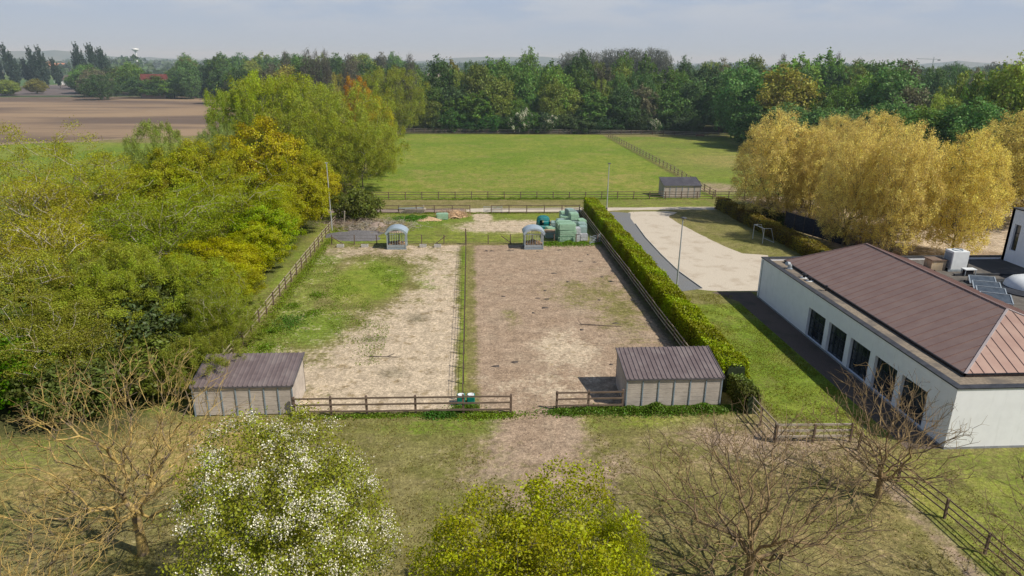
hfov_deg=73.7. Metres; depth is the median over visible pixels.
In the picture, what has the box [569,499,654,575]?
young leaf tree
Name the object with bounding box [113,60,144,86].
woodland tree
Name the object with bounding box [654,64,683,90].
woodland tree
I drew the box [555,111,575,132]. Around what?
woodland shrub
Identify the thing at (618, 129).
woodland shrub
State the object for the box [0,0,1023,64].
sky
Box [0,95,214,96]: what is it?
field verge
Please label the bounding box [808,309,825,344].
window
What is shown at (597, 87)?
woodland tree
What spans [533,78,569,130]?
woodland tree
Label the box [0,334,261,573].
bare orchard tree
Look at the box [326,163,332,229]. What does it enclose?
mast
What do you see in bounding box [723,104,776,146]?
woodland tree
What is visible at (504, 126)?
woodland shrub
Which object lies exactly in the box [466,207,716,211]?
gravel track
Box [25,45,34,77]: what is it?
poplar
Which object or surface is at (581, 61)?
woodland tree
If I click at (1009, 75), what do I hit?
woodland tree
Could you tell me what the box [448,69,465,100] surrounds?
woodland tree
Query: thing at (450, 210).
loose straw
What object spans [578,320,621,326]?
fallen branch
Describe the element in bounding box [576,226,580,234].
silage bale
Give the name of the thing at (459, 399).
water drinker
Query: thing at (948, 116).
woodland tree
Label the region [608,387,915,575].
bare orchard tree
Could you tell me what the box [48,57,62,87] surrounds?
poplar
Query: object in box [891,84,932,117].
woodland tree
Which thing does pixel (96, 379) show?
bush
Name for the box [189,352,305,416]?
field shelter
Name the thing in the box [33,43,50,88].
poplar
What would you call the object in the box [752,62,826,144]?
woodland tree
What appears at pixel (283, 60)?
bare skyline tree
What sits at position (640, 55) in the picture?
skyline tree
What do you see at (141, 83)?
woodland tree
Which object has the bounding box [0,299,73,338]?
bush
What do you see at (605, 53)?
skyline tree
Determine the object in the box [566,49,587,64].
skyline tree
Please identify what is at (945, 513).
rail fence
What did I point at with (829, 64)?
woodland tree
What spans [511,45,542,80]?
woodland tree
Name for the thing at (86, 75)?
woodland tree
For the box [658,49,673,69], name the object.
skyline tree
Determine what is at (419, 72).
woodland tree
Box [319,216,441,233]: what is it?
prunings
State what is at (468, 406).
weeds
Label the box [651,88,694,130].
woodland tree
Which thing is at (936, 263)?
chimney block
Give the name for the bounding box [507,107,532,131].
hawthorn
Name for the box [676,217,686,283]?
lamp post
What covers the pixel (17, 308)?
bush
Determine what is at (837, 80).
woodland tree
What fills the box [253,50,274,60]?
woodland tree
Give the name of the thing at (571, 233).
silage bale
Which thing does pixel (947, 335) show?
flat roofed building
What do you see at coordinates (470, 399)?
water drinker
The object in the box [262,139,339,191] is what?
maple tree
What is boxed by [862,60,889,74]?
woodland tree
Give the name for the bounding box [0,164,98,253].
ash tree
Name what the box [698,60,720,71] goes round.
woodland tree
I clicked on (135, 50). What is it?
water tower
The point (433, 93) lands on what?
woodland tree
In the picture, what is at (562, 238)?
silage bale
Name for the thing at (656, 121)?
hawthorn
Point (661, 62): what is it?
skyline tree
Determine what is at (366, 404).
rail fence
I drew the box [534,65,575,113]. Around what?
woodland tree
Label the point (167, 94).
woodland tree
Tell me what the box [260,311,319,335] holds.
weeds
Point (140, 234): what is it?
ash tree
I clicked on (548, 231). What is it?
silage bale
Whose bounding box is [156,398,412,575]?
blossom tree
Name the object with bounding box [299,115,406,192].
willow tree
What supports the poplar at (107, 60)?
on the dark field at (54, 90)
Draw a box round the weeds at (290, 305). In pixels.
[282,301,306,310]
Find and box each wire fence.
[331,228,597,244]
[462,240,465,392]
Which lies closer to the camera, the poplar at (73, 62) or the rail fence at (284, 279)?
the rail fence at (284, 279)
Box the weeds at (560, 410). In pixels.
[536,406,588,417]
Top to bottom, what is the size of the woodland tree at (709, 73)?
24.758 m
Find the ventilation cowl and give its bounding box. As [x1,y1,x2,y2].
[785,262,792,268]
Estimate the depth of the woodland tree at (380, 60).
453.90 m
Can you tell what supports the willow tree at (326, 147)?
on the ground at (552, 349)
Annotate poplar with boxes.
[0,42,14,80]
[0,62,4,79]
[6,51,21,84]
[19,57,32,81]
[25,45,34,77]
[30,53,43,81]
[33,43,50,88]
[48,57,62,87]
[70,50,80,69]
[71,41,86,67]
[84,43,99,68]
[86,42,100,67]
[95,47,108,69]
[97,46,110,67]
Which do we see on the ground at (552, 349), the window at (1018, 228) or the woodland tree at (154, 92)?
the woodland tree at (154, 92)
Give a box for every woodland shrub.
[425,114,448,131]
[435,107,472,131]
[457,119,482,131]
[474,112,505,131]
[494,116,520,131]
[513,109,544,132]
[529,109,560,132]
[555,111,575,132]
[563,115,596,132]
[587,115,619,132]
[605,119,629,132]
[627,108,653,132]
[645,120,666,131]
[661,113,693,133]
[679,110,705,132]
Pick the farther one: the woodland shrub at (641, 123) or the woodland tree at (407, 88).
the woodland tree at (407, 88)
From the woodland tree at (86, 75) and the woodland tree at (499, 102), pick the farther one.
the woodland tree at (86, 75)
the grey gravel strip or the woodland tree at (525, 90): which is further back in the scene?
the woodland tree at (525, 90)
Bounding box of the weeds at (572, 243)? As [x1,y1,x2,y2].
[521,240,603,247]
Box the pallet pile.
[399,205,425,213]
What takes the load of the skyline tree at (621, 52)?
on the ground at (552, 349)
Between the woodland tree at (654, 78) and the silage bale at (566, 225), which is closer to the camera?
the silage bale at (566, 225)
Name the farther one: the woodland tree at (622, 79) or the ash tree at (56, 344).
the woodland tree at (622, 79)
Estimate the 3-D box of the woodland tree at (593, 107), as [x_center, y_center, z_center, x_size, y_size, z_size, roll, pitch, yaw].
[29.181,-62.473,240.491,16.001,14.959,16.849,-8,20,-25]
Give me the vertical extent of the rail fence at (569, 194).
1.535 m
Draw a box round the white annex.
[1001,207,1023,267]
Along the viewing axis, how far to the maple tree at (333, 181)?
105.58 m
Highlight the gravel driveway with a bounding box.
[629,211,767,290]
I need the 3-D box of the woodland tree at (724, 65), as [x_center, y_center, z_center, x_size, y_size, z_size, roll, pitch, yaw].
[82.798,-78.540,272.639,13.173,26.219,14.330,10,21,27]
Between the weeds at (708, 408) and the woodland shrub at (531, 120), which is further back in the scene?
the woodland shrub at (531, 120)
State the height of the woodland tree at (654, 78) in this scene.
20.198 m
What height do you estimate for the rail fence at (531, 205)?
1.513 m
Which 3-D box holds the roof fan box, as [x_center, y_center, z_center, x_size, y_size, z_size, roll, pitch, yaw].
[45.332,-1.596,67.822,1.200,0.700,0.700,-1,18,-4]
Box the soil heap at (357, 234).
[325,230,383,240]
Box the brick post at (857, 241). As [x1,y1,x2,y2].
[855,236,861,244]
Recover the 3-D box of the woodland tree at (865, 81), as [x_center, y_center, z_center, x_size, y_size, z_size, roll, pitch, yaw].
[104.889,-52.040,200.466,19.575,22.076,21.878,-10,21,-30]
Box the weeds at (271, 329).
[259,326,287,337]
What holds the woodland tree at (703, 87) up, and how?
on the ground at (552, 349)
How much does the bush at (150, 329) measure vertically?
5.429 m
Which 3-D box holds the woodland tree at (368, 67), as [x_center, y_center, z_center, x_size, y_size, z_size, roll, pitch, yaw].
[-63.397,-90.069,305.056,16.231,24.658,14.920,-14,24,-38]
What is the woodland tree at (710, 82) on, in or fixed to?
on the ground at (552, 349)
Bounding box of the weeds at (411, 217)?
[376,214,450,222]
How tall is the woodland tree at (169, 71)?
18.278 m
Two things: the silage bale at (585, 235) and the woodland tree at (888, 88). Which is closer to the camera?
the silage bale at (585, 235)
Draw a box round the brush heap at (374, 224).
[349,222,402,232]
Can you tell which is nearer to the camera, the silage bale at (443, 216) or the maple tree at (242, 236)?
the maple tree at (242, 236)
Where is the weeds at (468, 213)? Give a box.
[379,212,633,214]
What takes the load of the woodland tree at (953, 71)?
on the ground at (552, 349)
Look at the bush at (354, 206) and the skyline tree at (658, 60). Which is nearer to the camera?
the bush at (354, 206)
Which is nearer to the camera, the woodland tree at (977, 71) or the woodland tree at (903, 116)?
the woodland tree at (903, 116)
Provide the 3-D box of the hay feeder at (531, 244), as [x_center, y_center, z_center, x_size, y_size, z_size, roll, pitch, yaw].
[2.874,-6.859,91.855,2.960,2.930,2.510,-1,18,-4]
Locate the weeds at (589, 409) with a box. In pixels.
[519,403,631,418]
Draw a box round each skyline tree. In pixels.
[280,51,293,71]
[299,49,317,106]
[310,50,322,105]
[319,49,332,107]
[339,53,360,107]
[404,50,418,112]
[554,52,571,69]
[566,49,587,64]
[588,52,605,72]
[597,47,614,72]
[600,46,621,73]
[607,49,634,71]
[624,45,643,73]
[634,48,647,70]
[640,47,660,74]
[640,49,668,82]
[648,48,675,84]
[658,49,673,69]
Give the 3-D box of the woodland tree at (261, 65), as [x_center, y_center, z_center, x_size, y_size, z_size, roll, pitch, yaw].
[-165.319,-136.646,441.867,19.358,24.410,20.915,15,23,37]
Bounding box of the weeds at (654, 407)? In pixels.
[590,401,718,420]
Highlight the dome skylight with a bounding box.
[996,274,1023,296]
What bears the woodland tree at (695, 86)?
on the ground at (552, 349)
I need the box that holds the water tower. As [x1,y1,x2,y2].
[131,48,138,61]
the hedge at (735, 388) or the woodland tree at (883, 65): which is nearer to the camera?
the hedge at (735, 388)
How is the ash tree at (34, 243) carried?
on the ground at (552, 349)
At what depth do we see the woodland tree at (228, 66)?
399.22 m
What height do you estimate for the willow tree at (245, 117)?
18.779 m
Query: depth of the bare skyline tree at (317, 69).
281.02 m
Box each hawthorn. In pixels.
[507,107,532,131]
[537,114,558,132]
[647,118,661,133]
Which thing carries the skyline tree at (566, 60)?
on the ground at (552, 349)
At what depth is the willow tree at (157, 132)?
112.46 m
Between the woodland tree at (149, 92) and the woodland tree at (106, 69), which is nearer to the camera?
the woodland tree at (149, 92)
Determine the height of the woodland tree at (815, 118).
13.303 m
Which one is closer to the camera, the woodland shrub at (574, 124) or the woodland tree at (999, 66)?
the woodland shrub at (574, 124)
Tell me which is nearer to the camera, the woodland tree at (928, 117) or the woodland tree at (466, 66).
the woodland tree at (928, 117)
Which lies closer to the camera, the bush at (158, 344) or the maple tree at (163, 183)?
the bush at (158, 344)
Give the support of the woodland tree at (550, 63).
on the ground at (552, 349)
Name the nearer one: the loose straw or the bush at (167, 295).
the bush at (167, 295)
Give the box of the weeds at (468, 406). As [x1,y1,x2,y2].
[442,401,486,415]
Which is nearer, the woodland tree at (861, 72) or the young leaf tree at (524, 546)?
the young leaf tree at (524, 546)
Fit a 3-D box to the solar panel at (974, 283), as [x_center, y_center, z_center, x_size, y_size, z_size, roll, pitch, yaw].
[44.273,-0.179,63.700,2.359,0.600,1.481,7,20,20]
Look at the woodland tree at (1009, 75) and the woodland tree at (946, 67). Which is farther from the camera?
the woodland tree at (946, 67)
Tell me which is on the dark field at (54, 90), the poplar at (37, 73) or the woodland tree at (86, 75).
the poplar at (37, 73)
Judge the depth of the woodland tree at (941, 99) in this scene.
164.95 m
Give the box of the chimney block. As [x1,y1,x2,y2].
[923,256,948,270]
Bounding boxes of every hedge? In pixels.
[582,195,750,391]
[714,197,831,255]
[726,372,762,413]
[742,203,785,225]
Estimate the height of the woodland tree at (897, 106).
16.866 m
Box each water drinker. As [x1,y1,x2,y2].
[457,393,464,405]
[467,393,474,405]
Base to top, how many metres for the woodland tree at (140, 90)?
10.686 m
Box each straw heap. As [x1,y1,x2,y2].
[416,216,441,221]
[447,210,467,218]
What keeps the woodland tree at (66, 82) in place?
on the ground at (552, 349)
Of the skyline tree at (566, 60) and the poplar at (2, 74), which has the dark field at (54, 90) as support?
the poplar at (2, 74)
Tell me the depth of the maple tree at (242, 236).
78.80 m
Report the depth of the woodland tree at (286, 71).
283.67 m
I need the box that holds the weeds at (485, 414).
[429,410,537,421]
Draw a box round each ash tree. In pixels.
[0,115,163,244]
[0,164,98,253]
[0,205,114,288]
[0,247,84,314]
[0,281,124,397]
[73,158,243,272]
[169,152,296,248]
[181,264,254,352]
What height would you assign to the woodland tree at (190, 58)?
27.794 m
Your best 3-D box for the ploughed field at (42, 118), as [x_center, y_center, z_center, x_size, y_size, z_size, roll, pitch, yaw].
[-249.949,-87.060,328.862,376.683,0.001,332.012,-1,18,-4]
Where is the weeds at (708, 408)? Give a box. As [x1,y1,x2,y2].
[661,402,741,418]
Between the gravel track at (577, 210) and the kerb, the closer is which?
the kerb
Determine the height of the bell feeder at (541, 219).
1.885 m
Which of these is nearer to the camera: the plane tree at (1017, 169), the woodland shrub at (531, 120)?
the plane tree at (1017, 169)
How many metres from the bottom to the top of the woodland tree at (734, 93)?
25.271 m
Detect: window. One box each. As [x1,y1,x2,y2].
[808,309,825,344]
[828,324,846,361]
[849,340,870,379]
[873,358,896,400]
[899,377,927,425]
[1011,225,1020,250]
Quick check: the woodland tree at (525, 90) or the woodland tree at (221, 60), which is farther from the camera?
the woodland tree at (221, 60)
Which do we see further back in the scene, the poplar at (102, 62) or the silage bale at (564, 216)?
the poplar at (102, 62)
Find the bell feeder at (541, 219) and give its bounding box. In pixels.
[536,215,549,228]
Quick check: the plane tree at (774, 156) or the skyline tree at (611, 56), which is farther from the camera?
the skyline tree at (611, 56)
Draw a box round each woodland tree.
[0,79,20,95]
[22,78,49,93]
[64,63,100,88]
[64,75,84,92]
[73,67,113,96]
[77,73,122,99]
[101,66,114,74]
[104,72,118,92]
[105,66,122,89]
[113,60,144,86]
[120,75,146,96]
[131,83,146,95]
[135,77,152,97]
[142,75,173,95]
[143,82,169,96]
[155,77,193,97]
[156,79,178,96]
[165,67,177,78]
[169,69,182,80]
[174,52,199,66]
[174,56,202,98]
[195,57,226,93]
[204,52,231,84]
[205,66,231,97]
[209,65,236,86]
[212,51,237,63]
[221,64,249,108]
[221,69,244,106]
[222,67,234,84]
[229,60,240,68]
[230,52,250,66]
[240,59,261,72]
[246,68,286,110]
[250,57,268,71]
[250,58,268,71]
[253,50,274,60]
[260,55,279,65]
[262,63,281,83]
[272,63,300,110]
[276,52,297,66]
[287,53,313,66]
[287,62,324,106]
[289,61,318,74]
[319,52,344,79]
[324,72,344,113]
[332,65,357,92]
[343,56,363,73]
[349,53,374,66]
[356,58,372,81]
[362,60,384,92]
[364,66,390,102]
[373,52,388,67]
[376,64,413,120]
[381,63,398,117]
[382,62,397,69]
[386,51,403,66]
[397,66,423,118]
[402,61,431,87]
[402,99,447,131]
[405,62,424,97]
[413,87,446,121]
[421,53,461,100]
[431,85,473,117]
[440,57,458,83]
[441,95,469,119]
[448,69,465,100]
[454,89,496,131]
[457,61,492,87]
[459,61,480,82]
[461,62,495,99]
[477,75,516,120]
[480,56,516,90]
[486,72,521,112]
[504,62,541,112]
[505,97,531,131]
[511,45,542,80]
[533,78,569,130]
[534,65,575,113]
[537,58,566,86]
[555,87,587,118]
[563,48,599,89]
[565,65,593,101]
[574,90,613,126]
[584,60,610,86]
[587,78,612,115]
[591,65,616,110]
[605,70,635,114]
[606,51,636,84]
[607,86,640,132]
[611,62,633,93]
[624,71,658,108]
[629,83,663,121]
[633,73,661,90]
[635,51,657,81]
[649,82,664,105]
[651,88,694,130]
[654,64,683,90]
[665,68,688,90]
[666,72,697,104]
[671,76,712,131]
[677,55,696,81]
[689,61,721,127]
[691,75,715,130]
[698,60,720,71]
[701,79,725,133]
[705,67,727,130]
[709,59,763,138]
[713,57,731,72]
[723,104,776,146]
[734,58,764,83]
[738,53,769,71]
[739,58,794,110]
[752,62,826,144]
[758,101,811,146]
[780,51,823,99]
[790,106,846,151]
[794,62,816,103]
[803,47,844,100]
[805,84,861,115]
[816,64,846,107]
[818,65,857,100]
[827,58,847,75]
[828,105,882,138]
[834,59,868,106]
[835,71,886,110]
[851,59,930,111]
[854,58,875,76]
[860,96,924,143]
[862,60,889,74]
[864,62,883,81]
[877,108,921,145]
[887,106,951,162]
[889,59,923,90]
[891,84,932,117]
[895,58,927,84]
[911,102,983,176]
[913,92,963,125]
[915,68,954,107]
[920,64,951,92]
[933,70,994,111]
[941,65,960,82]
[941,95,1014,180]
[945,63,971,96]
[953,68,1022,121]
[958,67,987,90]
[968,49,1023,122]
[983,60,1013,83]
[984,61,1002,71]
[985,113,1023,182]
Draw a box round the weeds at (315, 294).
[307,290,329,299]
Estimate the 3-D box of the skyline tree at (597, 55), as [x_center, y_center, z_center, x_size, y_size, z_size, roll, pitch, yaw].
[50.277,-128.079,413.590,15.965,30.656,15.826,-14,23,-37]
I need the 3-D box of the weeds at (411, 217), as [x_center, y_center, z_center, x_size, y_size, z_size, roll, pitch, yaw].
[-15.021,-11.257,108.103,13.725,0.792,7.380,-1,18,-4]
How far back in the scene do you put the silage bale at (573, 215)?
99.37 m
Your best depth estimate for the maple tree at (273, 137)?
105.91 m
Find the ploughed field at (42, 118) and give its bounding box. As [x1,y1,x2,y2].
[0,96,346,142]
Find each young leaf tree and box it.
[402,453,666,575]
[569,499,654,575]
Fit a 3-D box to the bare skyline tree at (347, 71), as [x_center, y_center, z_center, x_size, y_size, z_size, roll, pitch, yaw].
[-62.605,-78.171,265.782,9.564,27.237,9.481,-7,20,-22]
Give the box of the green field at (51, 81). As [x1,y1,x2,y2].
[15,79,61,85]
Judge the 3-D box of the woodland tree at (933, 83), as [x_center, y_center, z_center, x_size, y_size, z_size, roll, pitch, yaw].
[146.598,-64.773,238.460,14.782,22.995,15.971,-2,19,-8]
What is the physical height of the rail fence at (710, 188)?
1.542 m
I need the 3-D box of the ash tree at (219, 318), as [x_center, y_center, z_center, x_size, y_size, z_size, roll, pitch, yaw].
[-24.173,1.871,56.676,5.943,8.163,6.486,-9,21,-26]
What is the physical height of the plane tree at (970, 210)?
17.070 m
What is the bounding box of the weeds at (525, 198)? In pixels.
[364,197,746,200]
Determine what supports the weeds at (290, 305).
on the ground at (552, 349)
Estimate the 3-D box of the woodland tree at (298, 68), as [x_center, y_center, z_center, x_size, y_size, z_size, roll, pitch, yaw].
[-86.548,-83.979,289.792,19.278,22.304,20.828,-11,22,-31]
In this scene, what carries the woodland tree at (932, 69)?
on the ground at (552, 349)
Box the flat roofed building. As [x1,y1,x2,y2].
[757,243,1023,448]
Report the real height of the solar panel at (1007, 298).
0.600 m
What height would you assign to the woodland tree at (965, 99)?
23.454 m
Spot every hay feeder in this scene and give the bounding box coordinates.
[385,224,408,249]
[522,224,544,249]
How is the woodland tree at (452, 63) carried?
on the ground at (552, 349)
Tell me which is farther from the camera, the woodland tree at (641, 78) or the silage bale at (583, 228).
the woodland tree at (641, 78)
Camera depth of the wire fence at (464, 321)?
62.37 m
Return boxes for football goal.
[752,224,773,242]
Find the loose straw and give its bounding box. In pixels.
[435,208,473,218]
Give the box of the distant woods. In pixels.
[0,54,1011,78]
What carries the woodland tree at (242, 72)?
on the ground at (552, 349)
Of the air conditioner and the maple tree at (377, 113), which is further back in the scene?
the maple tree at (377, 113)
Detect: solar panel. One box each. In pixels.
[967,275,996,283]
[971,280,1001,288]
[975,285,1006,293]
[980,291,1013,305]
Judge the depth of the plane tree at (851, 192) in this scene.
90.53 m
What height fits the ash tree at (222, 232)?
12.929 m
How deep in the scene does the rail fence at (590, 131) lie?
234.76 m
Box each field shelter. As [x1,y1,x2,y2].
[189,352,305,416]
[615,346,724,405]
[658,177,701,197]
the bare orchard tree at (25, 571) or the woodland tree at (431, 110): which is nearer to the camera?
the bare orchard tree at (25, 571)
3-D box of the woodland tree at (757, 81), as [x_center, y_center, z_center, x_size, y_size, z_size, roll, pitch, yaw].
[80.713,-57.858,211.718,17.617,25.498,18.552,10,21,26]
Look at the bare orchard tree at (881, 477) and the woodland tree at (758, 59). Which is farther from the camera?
the woodland tree at (758, 59)
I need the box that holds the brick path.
[713,292,940,448]
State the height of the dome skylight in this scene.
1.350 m
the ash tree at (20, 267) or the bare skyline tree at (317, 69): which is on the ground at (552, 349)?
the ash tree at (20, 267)
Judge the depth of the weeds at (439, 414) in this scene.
48.31 m
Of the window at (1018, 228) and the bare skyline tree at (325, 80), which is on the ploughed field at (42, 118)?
the bare skyline tree at (325, 80)
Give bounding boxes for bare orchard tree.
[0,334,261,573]
[0,483,143,575]
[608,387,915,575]
[799,362,995,504]
[950,454,1023,575]
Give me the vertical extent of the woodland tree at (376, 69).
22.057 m
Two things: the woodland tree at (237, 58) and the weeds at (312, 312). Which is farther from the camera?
the woodland tree at (237, 58)
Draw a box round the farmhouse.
[139,74,171,98]
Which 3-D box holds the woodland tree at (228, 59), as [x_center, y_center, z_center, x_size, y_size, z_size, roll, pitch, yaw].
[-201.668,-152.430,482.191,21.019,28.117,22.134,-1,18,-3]
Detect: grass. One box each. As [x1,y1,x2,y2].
[247,254,406,365]
[686,294,884,439]
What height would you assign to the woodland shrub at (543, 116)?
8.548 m
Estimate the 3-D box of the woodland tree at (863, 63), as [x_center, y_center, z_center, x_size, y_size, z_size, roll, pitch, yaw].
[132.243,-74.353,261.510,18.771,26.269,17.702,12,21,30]
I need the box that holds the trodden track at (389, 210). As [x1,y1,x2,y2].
[227,208,465,212]
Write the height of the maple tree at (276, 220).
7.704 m
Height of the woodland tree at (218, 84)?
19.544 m
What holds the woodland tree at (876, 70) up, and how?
on the ground at (552, 349)
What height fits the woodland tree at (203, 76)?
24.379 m
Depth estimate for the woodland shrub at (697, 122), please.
236.74 m
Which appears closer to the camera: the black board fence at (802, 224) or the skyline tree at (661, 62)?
the black board fence at (802, 224)
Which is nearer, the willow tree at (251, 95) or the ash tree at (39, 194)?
the ash tree at (39, 194)
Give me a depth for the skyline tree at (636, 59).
406.22 m
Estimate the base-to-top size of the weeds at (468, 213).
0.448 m
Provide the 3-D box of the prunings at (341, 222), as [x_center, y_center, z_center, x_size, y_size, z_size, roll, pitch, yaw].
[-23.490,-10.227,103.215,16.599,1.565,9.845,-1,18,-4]
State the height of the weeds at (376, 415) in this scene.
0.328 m
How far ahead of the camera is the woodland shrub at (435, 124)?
234.49 m
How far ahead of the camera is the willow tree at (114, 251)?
63.72 m
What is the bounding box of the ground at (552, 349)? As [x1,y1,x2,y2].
[0,57,1023,575]
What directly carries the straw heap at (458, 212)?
on the ground at (552, 349)
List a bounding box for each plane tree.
[729,108,819,216]
[778,124,854,218]
[802,110,868,201]
[811,122,891,246]
[831,106,912,224]
[859,119,949,253]
[882,140,942,233]
[918,125,1018,254]
[961,107,1023,220]
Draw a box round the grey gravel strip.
[610,212,700,290]
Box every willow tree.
[4,257,128,313]
[36,239,168,300]
[69,249,250,337]
[119,119,192,176]
[157,329,246,396]
[163,293,284,348]
[188,123,240,183]
[202,69,314,158]
[203,86,262,155]
[232,72,344,163]
[276,109,372,190]
[278,79,411,175]
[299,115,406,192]
[352,65,430,134]
[365,118,401,172]
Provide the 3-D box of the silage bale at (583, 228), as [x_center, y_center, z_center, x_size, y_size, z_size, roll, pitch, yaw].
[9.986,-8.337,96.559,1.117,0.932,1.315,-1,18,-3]
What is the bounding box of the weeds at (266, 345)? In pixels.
[246,340,280,352]
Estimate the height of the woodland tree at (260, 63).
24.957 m
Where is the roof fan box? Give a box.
[961,267,976,275]
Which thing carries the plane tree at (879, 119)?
on the ground at (552, 349)
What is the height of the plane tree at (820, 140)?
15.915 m
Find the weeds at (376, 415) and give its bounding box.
[263,410,526,420]
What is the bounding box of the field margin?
[0,136,162,144]
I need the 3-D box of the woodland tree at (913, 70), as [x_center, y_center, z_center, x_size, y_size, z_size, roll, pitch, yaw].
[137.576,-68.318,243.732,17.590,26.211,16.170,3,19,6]
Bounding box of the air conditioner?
[944,248,969,271]
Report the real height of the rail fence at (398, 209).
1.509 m
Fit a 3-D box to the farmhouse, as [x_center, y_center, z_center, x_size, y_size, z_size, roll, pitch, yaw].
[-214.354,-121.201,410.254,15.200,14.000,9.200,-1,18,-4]
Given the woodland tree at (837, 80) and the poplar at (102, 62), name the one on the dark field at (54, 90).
the poplar at (102, 62)
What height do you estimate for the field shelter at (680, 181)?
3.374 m
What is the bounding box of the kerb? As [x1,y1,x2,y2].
[635,223,702,288]
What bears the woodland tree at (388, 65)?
on the ground at (552, 349)
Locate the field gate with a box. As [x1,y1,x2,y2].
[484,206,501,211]
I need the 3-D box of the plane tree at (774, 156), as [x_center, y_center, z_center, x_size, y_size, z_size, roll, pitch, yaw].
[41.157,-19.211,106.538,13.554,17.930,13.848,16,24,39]
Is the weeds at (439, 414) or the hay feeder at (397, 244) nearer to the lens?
the weeds at (439, 414)
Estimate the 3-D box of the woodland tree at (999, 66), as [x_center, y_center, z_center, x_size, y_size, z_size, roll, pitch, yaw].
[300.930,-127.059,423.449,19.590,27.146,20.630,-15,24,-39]
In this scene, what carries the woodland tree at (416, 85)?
on the ground at (552, 349)
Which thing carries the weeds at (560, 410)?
on the ground at (552, 349)
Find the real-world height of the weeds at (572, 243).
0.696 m
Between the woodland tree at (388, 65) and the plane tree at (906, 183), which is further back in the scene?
the woodland tree at (388, 65)
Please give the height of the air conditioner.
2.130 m
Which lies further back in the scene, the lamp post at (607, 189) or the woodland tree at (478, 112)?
the woodland tree at (478, 112)
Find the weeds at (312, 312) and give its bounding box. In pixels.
[298,308,325,318]
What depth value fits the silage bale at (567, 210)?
102.11 m
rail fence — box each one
[226,212,343,353]
[292,394,511,415]
[371,191,784,198]
[380,205,469,213]
[413,129,730,136]
[491,205,579,213]
[555,389,623,408]
[579,205,688,345]
[608,133,715,197]
[741,384,777,441]
[774,423,852,442]
[857,433,1023,575]
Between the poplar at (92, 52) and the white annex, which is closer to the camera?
the white annex
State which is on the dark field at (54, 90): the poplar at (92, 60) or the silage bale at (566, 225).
the poplar at (92, 60)
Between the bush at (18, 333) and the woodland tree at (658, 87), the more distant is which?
the woodland tree at (658, 87)
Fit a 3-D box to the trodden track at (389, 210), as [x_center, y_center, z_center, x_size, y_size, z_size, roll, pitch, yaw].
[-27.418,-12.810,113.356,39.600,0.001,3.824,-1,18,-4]
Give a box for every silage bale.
[436,212,447,219]
[544,229,554,237]
[545,226,554,229]
[555,220,571,226]
[557,222,575,229]
[557,235,575,241]
[558,230,576,236]
[560,214,567,219]
[565,208,574,215]
[568,212,578,219]
[576,221,586,225]
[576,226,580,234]
[579,225,586,232]
[580,233,587,239]
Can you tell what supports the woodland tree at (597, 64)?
on the ground at (552, 349)
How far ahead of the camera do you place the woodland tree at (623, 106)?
236.78 m
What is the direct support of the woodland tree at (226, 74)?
on the ground at (552, 349)
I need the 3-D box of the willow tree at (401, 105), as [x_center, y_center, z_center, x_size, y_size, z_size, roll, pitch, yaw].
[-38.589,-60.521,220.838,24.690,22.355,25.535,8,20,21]
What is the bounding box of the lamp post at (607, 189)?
[606,163,610,209]
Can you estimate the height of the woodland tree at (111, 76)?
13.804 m
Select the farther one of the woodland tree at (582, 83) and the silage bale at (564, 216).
the woodland tree at (582, 83)
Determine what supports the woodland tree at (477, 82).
on the ground at (552, 349)
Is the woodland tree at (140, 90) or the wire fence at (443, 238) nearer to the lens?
the wire fence at (443, 238)
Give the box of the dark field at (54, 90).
[0,85,208,95]
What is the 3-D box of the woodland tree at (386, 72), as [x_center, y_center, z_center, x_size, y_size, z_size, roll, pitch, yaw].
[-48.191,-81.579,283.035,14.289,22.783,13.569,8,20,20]
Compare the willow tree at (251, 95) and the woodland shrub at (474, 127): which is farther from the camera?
the woodland shrub at (474, 127)
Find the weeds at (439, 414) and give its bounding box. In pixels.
[414,408,461,420]
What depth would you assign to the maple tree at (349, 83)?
193.65 m
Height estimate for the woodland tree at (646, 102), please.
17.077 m
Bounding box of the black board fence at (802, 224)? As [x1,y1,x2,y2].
[784,211,846,244]
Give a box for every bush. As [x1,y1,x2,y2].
[0,274,91,333]
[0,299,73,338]
[0,331,68,413]
[0,348,138,425]
[58,295,188,370]
[92,327,209,401]
[101,264,225,334]
[328,187,385,220]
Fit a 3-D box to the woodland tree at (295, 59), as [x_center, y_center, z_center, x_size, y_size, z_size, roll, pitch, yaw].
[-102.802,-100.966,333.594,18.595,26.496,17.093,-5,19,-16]
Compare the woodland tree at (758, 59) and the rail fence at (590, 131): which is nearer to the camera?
the rail fence at (590, 131)
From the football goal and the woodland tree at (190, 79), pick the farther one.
the woodland tree at (190, 79)
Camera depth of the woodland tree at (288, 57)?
401.63 m
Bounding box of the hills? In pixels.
[0,50,1014,68]
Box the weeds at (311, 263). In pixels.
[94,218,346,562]
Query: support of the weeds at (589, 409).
on the ground at (552, 349)
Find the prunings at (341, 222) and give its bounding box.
[304,216,404,229]
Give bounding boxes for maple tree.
[5,284,147,356]
[118,142,206,231]
[150,134,248,225]
[164,236,271,288]
[190,259,266,307]
[207,114,306,197]
[223,199,307,250]
[226,220,298,267]
[236,185,305,235]
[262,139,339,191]
[263,162,331,232]
[291,158,343,217]
[342,74,375,121]
[351,93,398,142]

